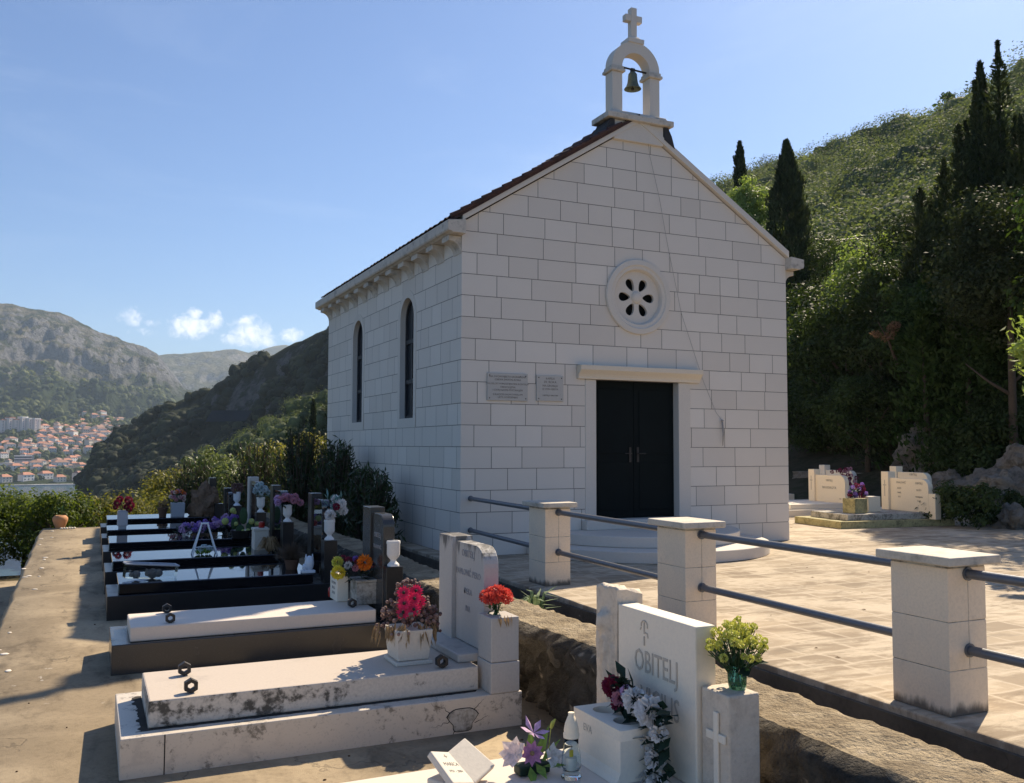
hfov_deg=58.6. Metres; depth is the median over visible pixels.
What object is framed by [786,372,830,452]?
undergrowth bush
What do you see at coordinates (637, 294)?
rose window
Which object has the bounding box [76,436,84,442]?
town house
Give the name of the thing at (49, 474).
town house
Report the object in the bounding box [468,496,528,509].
pipe rail
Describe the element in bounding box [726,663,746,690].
green glass jar
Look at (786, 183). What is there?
cypress tree
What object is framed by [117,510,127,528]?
grave vase
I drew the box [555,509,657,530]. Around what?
pipe rail
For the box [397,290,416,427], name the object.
window
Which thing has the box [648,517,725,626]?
fence pillar
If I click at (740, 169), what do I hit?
cypress tree
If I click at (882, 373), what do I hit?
conifer tree
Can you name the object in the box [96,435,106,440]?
town house
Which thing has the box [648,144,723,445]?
bell rope
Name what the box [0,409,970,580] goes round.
hill ground
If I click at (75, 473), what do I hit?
town house
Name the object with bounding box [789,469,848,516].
grave tomb
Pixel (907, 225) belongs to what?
broadleaf tree
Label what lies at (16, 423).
apartment block
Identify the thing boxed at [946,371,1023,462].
undergrowth bush
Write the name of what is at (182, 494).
flower bunch
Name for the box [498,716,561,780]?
lily bunch
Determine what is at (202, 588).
grave tomb
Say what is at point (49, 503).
hedge bush
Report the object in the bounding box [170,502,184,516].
square planter
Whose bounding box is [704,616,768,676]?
chrysanthemum bunch
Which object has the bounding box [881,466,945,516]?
grave tomb
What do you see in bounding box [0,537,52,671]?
stone chips
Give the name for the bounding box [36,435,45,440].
town house
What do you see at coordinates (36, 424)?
apartment block
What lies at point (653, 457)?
door leaf
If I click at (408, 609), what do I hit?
flower bunch
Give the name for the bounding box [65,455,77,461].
town house
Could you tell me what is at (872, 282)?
broadleaf tree
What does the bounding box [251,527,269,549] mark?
white box
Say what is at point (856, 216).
hill woods
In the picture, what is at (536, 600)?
strap leaf plant
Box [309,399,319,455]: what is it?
cypress tree
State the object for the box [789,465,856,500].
grave tomb
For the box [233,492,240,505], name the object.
flower urn
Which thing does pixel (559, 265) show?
stone chapel
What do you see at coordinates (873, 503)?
square planter
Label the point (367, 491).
oleander shrub
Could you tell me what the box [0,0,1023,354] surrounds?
sky
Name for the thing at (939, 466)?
undergrowth bush
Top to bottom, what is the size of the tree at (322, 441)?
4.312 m
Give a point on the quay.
(45, 485)
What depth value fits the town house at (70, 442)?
1679.91 m
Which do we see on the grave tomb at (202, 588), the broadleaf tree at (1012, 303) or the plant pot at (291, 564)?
the plant pot at (291, 564)
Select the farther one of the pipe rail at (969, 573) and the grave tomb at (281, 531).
the grave tomb at (281, 531)
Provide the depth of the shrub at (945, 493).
18.61 m
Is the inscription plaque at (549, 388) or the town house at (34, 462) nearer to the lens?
the inscription plaque at (549, 388)
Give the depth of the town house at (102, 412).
2023.40 m
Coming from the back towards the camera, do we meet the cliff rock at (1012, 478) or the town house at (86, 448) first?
the town house at (86, 448)
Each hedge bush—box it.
[0,484,40,539]
[0,492,81,569]
[0,503,14,552]
[4,485,104,560]
[72,487,154,526]
[135,489,173,514]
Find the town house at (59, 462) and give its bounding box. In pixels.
[51,460,69,465]
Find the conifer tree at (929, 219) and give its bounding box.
[824,122,989,453]
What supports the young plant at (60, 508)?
in the terracotta jar at (59, 521)
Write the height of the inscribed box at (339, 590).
0.258 m
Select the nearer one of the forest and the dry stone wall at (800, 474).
the dry stone wall at (800, 474)
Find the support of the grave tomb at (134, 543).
on the grave terrace path at (54, 644)
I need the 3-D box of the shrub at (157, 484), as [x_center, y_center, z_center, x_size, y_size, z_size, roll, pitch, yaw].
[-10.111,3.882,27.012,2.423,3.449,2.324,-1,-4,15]
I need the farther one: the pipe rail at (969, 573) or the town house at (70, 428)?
the town house at (70, 428)
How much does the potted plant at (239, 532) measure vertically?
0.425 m
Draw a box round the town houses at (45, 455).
[0,415,115,480]
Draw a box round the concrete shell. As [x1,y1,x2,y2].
[14,455,31,462]
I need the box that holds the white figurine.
[301,554,314,572]
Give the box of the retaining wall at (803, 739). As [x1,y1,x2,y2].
[266,513,1023,782]
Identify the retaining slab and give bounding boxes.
[205,410,251,421]
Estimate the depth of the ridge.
4386.35 m
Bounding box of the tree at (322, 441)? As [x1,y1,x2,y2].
[283,428,326,485]
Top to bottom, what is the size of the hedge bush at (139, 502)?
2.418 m
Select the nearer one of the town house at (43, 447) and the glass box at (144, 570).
the glass box at (144, 570)
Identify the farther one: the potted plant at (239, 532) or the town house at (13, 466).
the town house at (13, 466)
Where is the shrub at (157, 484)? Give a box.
[137,465,189,512]
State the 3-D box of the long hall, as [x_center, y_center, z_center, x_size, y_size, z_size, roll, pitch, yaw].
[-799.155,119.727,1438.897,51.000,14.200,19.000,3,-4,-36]
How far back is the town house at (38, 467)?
1428.30 m
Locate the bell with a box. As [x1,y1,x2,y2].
[624,67,645,92]
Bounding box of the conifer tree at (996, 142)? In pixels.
[962,39,1023,205]
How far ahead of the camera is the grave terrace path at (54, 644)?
6.40 m
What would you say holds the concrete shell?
on the mountain
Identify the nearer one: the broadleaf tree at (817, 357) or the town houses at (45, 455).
the broadleaf tree at (817, 357)
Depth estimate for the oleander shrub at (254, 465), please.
21.20 m
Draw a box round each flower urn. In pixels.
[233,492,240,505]
[256,497,264,511]
[283,504,291,521]
[324,519,334,539]
[386,540,400,566]
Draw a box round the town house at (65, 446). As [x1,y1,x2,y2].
[61,444,68,449]
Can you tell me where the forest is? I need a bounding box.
[0,360,175,430]
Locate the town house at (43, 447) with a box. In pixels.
[39,445,47,450]
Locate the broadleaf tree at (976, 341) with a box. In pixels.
[931,241,1023,420]
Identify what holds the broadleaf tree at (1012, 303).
on the hill ground
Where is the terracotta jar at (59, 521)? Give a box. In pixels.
[52,515,67,527]
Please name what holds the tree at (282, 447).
on the hill ground
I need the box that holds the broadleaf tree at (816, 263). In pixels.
[785,221,868,298]
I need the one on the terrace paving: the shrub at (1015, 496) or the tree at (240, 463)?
the shrub at (1015, 496)
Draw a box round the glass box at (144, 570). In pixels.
[122,561,179,578]
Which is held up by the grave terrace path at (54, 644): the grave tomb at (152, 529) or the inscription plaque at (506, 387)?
the grave tomb at (152, 529)
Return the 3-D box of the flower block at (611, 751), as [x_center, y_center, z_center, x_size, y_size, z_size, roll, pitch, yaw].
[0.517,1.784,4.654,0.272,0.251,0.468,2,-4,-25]
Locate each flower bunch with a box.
[113,496,134,512]
[168,488,186,502]
[230,483,243,493]
[252,481,269,497]
[274,493,303,508]
[322,490,348,520]
[330,553,372,582]
[371,578,441,647]
[478,584,513,625]
[830,467,858,485]
[847,482,867,497]
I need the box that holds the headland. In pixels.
[90,330,327,520]
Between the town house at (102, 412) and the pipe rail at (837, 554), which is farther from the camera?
the town house at (102, 412)
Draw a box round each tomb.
[100,478,222,542]
[101,488,241,554]
[102,477,265,571]
[103,485,293,593]
[105,493,336,620]
[109,505,402,675]
[114,532,521,780]
[344,582,759,782]
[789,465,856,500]
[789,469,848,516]
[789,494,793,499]
[795,471,954,528]
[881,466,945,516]
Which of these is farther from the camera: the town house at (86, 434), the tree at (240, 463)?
the town house at (86, 434)
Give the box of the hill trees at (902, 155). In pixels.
[710,41,1023,217]
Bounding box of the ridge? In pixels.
[159,349,272,390]
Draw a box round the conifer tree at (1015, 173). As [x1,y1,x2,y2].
[895,113,1023,445]
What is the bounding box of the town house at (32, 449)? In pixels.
[30,447,37,452]
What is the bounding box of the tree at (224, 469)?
[203,461,246,501]
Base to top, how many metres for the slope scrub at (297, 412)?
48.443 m
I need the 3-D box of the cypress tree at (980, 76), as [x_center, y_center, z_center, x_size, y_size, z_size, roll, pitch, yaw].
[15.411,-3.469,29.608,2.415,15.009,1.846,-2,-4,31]
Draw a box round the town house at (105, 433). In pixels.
[97,431,108,435]
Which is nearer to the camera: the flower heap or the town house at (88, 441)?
the flower heap
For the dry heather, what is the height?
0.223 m
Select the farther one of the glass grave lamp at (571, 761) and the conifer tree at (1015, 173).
the conifer tree at (1015, 173)
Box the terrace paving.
[395,516,1023,755]
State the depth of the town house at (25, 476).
1315.23 m
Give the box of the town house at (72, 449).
[69,447,80,454]
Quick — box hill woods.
[715,57,1023,349]
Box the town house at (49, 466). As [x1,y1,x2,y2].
[46,464,56,468]
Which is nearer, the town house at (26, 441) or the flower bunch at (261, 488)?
the flower bunch at (261, 488)
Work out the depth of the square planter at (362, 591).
8.40 m
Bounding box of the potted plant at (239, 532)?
[222,507,258,538]
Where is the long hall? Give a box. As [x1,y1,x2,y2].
[0,463,24,466]
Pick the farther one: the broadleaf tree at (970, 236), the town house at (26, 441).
the town house at (26, 441)
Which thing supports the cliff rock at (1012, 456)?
on the hill ground
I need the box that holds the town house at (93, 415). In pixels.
[89,413,98,418]
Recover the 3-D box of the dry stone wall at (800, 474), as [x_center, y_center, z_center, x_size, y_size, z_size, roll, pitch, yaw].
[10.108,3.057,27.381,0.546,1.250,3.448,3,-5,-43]
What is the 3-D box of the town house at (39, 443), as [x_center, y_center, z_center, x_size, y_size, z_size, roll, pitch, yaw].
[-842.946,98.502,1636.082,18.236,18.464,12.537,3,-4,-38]
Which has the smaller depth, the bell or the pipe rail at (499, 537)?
the pipe rail at (499, 537)
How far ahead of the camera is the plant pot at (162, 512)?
15.19 m
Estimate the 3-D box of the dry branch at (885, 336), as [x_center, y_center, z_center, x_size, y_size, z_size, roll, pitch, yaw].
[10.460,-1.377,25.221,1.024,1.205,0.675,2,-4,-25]
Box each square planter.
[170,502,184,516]
[349,576,376,604]
[384,622,432,666]
[843,498,866,513]
[856,496,880,511]
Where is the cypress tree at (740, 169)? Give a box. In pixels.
[732,140,747,188]
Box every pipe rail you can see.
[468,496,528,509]
[468,527,528,546]
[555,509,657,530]
[555,549,657,579]
[697,530,890,566]
[698,583,891,636]
[962,567,1023,586]
[964,643,1023,667]
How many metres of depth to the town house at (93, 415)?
1992.80 m
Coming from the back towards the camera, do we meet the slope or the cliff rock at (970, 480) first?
the slope
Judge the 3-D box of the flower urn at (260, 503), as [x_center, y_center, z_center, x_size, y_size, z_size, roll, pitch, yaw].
[-3.557,1.601,12.909,0.120,0.212,0.119,2,-4,-25]
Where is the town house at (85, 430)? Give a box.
[82,428,89,432]
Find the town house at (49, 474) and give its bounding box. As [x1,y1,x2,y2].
[37,471,53,479]
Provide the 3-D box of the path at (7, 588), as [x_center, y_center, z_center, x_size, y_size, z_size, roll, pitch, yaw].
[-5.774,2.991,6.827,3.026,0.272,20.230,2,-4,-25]
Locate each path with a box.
[0,522,564,782]
[0,581,17,620]
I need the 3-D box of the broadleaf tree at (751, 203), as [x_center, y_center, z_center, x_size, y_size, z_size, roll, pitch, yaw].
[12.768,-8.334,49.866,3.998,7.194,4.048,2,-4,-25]
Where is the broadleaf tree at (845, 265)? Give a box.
[809,229,911,331]
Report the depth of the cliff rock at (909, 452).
25.08 m
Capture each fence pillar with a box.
[522,500,576,585]
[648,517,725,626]
[876,546,1000,716]
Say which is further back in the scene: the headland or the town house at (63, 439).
the town house at (63, 439)
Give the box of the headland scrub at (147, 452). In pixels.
[73,326,328,522]
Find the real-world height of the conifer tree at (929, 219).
12.913 m
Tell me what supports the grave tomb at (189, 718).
on the grave terrace path at (54, 644)
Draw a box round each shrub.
[137,465,189,512]
[152,454,230,513]
[219,439,284,521]
[265,424,320,522]
[306,435,359,534]
[340,461,406,548]
[915,480,981,525]
[942,482,1004,529]
[970,486,1023,525]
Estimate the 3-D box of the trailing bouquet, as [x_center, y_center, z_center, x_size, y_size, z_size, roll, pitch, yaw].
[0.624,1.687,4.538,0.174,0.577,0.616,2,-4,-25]
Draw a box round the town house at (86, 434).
[80,433,90,436]
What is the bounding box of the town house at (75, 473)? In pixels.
[72,471,80,479]
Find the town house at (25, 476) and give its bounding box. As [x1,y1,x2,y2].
[18,472,34,481]
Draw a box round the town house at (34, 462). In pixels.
[29,460,42,465]
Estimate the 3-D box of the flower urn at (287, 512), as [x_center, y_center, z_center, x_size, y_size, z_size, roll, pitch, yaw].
[-2.814,1.523,11.428,0.120,0.212,0.119,2,-4,-25]
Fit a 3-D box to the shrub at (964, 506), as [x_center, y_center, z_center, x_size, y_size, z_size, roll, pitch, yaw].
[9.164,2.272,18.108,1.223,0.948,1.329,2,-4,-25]
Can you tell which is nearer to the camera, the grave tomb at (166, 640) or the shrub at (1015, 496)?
the grave tomb at (166, 640)
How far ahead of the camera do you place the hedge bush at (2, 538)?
21.25 m
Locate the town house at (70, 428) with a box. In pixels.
[65,426,74,430]
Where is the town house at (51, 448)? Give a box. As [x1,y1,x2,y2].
[48,446,56,452]
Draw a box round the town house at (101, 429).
[95,427,106,430]
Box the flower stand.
[191,522,217,555]
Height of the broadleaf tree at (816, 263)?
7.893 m
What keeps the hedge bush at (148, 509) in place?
on the hill ground
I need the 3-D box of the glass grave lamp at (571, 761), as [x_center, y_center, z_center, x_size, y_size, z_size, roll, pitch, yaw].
[0.292,1.741,4.496,0.102,0.316,0.101,2,-4,-25]
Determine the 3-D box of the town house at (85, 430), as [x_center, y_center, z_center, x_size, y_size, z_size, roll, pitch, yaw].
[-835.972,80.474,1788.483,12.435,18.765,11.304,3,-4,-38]
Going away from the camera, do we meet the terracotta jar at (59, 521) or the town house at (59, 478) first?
the terracotta jar at (59, 521)
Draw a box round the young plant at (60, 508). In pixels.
[56,504,64,514]
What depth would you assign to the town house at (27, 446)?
1589.78 m
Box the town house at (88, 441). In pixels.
[84,438,92,444]
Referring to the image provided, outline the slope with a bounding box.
[229,408,326,460]
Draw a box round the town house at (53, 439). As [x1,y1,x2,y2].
[49,437,58,441]
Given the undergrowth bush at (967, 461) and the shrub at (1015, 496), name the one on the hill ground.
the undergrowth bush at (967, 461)
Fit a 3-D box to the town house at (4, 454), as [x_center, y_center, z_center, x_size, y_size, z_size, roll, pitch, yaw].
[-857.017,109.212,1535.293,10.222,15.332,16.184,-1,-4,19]
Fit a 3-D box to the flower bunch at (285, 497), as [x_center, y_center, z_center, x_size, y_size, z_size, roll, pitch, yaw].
[-2.803,1.376,11.435,0.381,0.223,0.307,2,-4,-25]
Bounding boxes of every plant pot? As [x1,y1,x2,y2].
[157,507,167,516]
[284,559,298,569]
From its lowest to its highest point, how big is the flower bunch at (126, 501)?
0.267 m
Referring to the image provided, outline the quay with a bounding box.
[4,484,74,485]
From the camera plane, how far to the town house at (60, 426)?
1775.98 m
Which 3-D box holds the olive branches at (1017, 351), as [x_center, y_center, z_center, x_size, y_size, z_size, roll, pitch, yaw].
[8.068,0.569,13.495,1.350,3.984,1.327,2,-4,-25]
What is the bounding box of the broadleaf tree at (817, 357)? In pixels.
[786,274,872,448]
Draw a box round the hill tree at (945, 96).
[932,91,955,107]
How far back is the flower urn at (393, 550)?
8.21 m
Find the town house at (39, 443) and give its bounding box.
[36,441,46,447]
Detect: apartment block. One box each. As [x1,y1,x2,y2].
[0,419,6,432]
[5,417,15,429]
[13,419,19,431]
[18,416,27,430]
[26,418,32,429]
[33,418,40,431]
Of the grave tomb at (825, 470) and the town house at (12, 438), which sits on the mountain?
the town house at (12, 438)
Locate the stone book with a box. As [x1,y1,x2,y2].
[427,738,494,782]
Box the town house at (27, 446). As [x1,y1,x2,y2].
[18,444,32,448]
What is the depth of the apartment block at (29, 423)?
1748.43 m
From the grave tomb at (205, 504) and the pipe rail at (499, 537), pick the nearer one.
the pipe rail at (499, 537)
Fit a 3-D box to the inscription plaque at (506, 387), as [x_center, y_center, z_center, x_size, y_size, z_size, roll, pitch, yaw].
[-0.064,-0.067,13.656,0.688,0.410,0.036,2,-4,-25]
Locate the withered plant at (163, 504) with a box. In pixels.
[158,499,170,507]
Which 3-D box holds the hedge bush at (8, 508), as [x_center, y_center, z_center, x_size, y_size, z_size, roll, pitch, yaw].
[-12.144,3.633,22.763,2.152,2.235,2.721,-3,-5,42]
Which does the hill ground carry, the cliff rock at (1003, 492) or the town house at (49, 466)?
the cliff rock at (1003, 492)
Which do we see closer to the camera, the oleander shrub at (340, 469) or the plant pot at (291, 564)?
the plant pot at (291, 564)
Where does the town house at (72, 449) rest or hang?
on the mountain
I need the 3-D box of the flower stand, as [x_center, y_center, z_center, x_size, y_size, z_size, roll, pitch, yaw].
[-3.767,1.807,11.181,0.306,0.398,0.230,2,-4,-25]
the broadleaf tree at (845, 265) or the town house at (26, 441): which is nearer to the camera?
the broadleaf tree at (845, 265)
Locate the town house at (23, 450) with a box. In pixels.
[19,448,28,453]
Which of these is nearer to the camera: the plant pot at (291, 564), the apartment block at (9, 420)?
the plant pot at (291, 564)
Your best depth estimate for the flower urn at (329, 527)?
10.10 m
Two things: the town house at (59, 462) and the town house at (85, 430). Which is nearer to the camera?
the town house at (59, 462)
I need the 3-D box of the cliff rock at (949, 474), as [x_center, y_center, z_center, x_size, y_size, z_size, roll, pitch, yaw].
[11.078,2.392,22.999,0.983,0.921,0.959,0,-3,0]
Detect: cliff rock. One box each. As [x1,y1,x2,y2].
[891,422,946,475]
[931,468,965,499]
[945,467,1000,491]
[971,488,1004,522]
[972,466,1023,503]
[992,502,1023,529]
[993,443,1023,470]
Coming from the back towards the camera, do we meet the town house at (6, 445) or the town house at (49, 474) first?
the town house at (6, 445)
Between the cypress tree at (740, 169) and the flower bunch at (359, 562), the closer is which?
the flower bunch at (359, 562)
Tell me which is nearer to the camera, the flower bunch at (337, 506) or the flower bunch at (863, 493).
the flower bunch at (337, 506)
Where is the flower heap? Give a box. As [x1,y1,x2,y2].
[172,513,239,537]
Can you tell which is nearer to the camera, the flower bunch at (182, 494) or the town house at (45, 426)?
the flower bunch at (182, 494)
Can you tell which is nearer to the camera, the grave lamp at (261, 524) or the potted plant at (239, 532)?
the grave lamp at (261, 524)
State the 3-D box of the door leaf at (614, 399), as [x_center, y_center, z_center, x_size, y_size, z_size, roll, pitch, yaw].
[1.612,0.924,14.539,0.771,2.183,0.124,2,-4,-25]
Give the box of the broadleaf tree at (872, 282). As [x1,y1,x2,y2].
[816,255,946,449]
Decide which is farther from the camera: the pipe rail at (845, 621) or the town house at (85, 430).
the town house at (85, 430)
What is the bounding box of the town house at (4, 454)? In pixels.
[0,452,8,457]
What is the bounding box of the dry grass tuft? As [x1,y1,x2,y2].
[255,536,279,552]
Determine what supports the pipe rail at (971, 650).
attached to the fence pillar at (938, 612)
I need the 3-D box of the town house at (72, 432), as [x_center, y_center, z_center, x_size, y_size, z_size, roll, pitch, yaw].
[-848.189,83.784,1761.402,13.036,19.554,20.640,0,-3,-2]
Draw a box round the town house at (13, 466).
[8,463,23,470]
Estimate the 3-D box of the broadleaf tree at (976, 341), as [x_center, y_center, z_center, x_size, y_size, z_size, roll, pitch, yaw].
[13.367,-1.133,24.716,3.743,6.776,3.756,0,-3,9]
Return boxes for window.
[350,314,364,430]
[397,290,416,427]
[605,259,670,334]
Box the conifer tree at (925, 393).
[863,187,1023,471]
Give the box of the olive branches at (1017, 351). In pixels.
[1000,315,1023,395]
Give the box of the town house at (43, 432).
[37,430,46,434]
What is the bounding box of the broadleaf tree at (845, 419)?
[804,375,920,472]
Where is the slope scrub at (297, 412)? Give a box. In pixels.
[151,385,327,500]
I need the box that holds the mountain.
[0,303,193,486]
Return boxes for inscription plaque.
[487,373,527,400]
[536,375,562,401]
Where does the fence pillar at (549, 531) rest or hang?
on the terrace paving
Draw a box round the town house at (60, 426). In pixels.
[53,424,62,428]
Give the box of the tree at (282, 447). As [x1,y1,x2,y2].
[237,437,319,490]
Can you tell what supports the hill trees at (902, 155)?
on the wooded hill
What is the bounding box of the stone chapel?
[315,7,803,563]
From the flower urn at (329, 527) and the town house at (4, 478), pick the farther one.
the town house at (4, 478)
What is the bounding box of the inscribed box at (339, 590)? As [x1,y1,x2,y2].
[330,571,347,601]
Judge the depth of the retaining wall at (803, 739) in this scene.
4.52 m
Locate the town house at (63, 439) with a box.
[58,437,67,442]
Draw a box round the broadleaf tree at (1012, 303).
[1002,188,1023,320]
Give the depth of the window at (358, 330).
18.87 m
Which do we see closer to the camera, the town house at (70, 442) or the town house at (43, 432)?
the town house at (70, 442)
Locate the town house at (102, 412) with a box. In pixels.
[97,410,106,413]
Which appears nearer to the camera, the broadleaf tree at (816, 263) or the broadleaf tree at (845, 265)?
the broadleaf tree at (845, 265)
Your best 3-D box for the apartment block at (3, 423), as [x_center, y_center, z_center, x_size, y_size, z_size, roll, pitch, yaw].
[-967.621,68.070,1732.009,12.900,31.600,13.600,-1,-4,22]
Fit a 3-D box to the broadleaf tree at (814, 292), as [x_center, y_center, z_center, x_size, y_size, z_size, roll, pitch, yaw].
[11.277,-1.176,34.733,4.622,6.151,4.573,2,-4,-25]
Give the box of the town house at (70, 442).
[65,440,74,444]
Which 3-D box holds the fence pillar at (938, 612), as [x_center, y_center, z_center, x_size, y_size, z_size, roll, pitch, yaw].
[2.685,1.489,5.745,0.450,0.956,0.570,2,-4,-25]
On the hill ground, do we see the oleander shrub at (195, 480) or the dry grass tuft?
the oleander shrub at (195, 480)
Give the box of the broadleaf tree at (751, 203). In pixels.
[726,174,783,230]
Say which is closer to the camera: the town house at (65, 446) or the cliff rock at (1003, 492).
the cliff rock at (1003, 492)
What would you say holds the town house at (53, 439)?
on the mountain
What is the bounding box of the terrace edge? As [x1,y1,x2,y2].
[351,537,1023,778]
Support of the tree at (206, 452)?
on the hill ground
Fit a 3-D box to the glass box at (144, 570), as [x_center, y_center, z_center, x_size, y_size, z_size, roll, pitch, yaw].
[-3.773,1.872,9.539,0.536,0.210,0.179,2,-4,-33]
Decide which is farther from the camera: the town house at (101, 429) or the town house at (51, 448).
the town house at (101, 429)
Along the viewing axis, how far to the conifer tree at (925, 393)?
24.54 m
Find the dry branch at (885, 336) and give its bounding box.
[870,321,902,364]
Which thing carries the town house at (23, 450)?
on the mountain
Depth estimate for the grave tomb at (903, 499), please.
18.82 m
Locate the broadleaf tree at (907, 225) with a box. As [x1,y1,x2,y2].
[850,207,940,276]
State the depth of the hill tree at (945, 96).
149.48 m
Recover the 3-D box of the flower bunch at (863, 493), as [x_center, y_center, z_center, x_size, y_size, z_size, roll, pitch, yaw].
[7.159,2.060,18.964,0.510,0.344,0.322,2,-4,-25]
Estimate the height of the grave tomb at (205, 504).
1.124 m
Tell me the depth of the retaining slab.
316.55 m
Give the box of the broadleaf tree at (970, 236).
[913,183,1023,444]
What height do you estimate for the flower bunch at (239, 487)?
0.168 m
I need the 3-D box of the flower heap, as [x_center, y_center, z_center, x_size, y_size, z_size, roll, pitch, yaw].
[-4.324,1.902,13.024,0.992,0.316,0.547,2,-4,-25]
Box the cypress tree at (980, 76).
[962,59,995,182]
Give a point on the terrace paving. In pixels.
(861, 669)
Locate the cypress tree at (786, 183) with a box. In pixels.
[760,138,818,303]
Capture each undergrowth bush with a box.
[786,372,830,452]
[788,380,857,454]
[815,362,884,447]
[914,410,1004,475]
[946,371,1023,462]
[946,407,1023,476]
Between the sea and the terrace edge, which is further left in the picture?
the sea
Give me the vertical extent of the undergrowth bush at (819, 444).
2.753 m
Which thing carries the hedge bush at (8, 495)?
on the hill ground
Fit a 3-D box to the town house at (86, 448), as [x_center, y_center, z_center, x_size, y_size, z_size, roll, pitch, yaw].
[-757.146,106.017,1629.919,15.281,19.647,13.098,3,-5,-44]
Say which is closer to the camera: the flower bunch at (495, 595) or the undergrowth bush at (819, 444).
the flower bunch at (495, 595)
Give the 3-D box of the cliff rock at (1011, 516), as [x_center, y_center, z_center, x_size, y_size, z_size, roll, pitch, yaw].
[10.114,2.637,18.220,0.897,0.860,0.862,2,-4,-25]
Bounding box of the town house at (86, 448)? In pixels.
[83,445,92,453]
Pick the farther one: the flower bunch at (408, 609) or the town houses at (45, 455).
the town houses at (45, 455)
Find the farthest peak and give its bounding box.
[260,345,287,354]
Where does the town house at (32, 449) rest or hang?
on the mountain
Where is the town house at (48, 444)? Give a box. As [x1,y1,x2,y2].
[40,443,52,446]
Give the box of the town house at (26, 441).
[21,439,30,443]
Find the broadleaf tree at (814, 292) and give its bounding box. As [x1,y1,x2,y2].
[785,281,840,425]
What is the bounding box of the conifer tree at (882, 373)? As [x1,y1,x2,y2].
[815,224,950,471]
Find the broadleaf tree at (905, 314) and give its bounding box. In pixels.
[868,240,1013,415]
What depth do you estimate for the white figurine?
10.03 m
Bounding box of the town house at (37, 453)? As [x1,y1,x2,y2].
[32,451,40,457]
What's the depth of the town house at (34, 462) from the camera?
1473.17 m
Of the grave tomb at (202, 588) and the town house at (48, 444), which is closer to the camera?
the grave tomb at (202, 588)
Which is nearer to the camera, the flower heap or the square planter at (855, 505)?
the flower heap
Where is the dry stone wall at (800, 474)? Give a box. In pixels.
[792,471,859,478]
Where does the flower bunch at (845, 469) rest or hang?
in the square planter
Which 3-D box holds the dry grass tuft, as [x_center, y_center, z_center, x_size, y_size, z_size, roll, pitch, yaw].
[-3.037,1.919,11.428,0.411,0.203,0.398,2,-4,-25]
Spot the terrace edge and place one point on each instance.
(1003, 760)
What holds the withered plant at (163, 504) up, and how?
on the plant pot at (162, 512)
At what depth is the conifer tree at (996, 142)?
28.65 m
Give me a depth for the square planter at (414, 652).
6.25 m
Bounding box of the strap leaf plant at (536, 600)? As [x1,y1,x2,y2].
[513,586,560,608]
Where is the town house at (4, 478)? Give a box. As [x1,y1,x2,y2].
[0,474,12,482]
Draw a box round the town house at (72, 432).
[67,430,77,436]
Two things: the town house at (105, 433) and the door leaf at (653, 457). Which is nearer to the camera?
the door leaf at (653, 457)
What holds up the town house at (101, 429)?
on the mountain
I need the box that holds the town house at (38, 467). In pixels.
[30,465,42,470]
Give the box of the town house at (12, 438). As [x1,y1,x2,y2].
[5,437,17,441]
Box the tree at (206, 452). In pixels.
[179,445,240,486]
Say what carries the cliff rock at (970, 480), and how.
on the hill ground
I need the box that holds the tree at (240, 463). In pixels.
[227,452,247,469]
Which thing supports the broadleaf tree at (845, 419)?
on the hill ground
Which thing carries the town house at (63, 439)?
on the mountain
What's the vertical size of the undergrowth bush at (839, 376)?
3.042 m
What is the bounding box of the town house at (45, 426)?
[41,424,49,429]
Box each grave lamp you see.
[259,521,264,527]
[561,711,581,780]
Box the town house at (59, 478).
[53,474,66,481]
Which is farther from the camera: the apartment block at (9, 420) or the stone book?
the apartment block at (9, 420)
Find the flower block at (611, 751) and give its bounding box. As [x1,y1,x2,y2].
[574,702,661,782]
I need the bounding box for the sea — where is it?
[0,485,76,575]
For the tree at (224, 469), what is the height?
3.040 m
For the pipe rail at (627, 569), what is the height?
0.084 m
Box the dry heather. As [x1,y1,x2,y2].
[273,542,309,560]
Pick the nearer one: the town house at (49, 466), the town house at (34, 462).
the town house at (49, 466)
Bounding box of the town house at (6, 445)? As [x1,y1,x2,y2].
[4,443,15,449]
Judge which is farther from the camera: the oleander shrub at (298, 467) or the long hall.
the long hall
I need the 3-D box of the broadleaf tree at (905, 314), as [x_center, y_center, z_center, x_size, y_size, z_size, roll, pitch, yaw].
[12.446,-1.076,25.644,3.976,6.724,4.094,2,-4,-25]
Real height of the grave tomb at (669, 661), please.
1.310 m
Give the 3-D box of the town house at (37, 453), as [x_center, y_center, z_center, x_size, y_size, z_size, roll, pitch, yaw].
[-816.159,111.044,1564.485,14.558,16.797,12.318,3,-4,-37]
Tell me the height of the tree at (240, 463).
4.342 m
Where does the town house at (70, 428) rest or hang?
on the mountain
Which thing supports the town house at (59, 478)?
on the mountain
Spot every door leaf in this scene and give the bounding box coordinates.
[596,381,632,517]
[633,382,673,517]
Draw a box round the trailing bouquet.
[601,661,677,782]
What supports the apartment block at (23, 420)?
on the mountain
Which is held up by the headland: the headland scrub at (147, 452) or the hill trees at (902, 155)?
the headland scrub at (147, 452)

